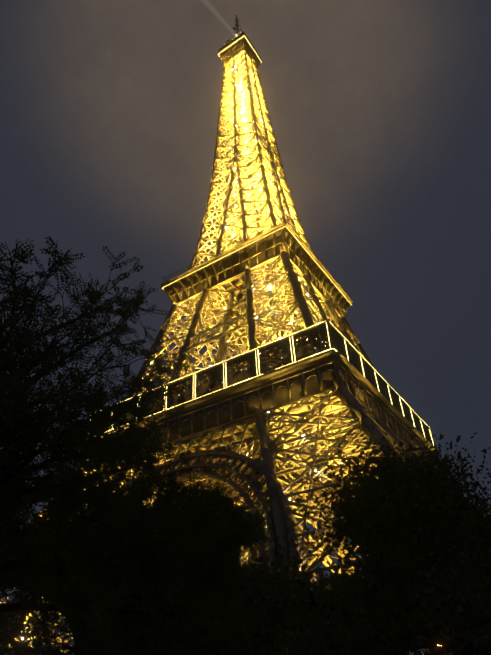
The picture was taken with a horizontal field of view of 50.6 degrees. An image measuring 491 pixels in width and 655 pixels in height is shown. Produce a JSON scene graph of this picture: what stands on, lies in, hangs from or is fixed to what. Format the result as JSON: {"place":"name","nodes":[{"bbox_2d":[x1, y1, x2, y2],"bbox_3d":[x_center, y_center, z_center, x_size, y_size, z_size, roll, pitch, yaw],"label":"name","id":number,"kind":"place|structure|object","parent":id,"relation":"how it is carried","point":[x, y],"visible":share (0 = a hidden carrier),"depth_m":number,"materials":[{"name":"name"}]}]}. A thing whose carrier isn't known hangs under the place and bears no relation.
{"place":"outdoors","nodes":[
{"label":"outdoors","id":0,"kind":"place"},
{"bbox_2d":[0,0,490,654],"label":"sky","id":1,"kind":"structure","parent":0,"point":[379,111],"materials":[{"name":"grey"}]},
{"label":"ground","id":2,"kind":"structure","parent":0,"visible":0},
{"bbox_2d":[0,236,266,654],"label":"tree","id":3,"kind":"object","parent":2,"relation":"on","point":[83,574],"visible":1,"depth_m":8.24,"materials":[{"name":"green plant"}]},
{"bbox_2d":[0,528,277,654],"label":"tree","id":4,"kind":"object","parent":2,"relation":"on","point":[77,649],"visible":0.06,"depth_m":21.42,"materials":[{"name":"green plant"}]},
{"bbox_2d":[43,549,322,654],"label":"tree","id":5,"kind":"object","parent":2,"relation":"on","point":[238,646],"visible":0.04,"depth_m":23.36,"materials":[{"name":"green plant"}]},
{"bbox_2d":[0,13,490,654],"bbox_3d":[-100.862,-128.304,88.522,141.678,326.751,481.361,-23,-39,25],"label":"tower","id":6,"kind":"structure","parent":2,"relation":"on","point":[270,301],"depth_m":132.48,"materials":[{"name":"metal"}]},
{"bbox_2d":[226,426,490,654],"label":"tree","id":7,"kind":"object","parent":2,"relation":"on","point":[405,523],"visible":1,"depth_m":13.81,"materials":[{"name":"green plant"}]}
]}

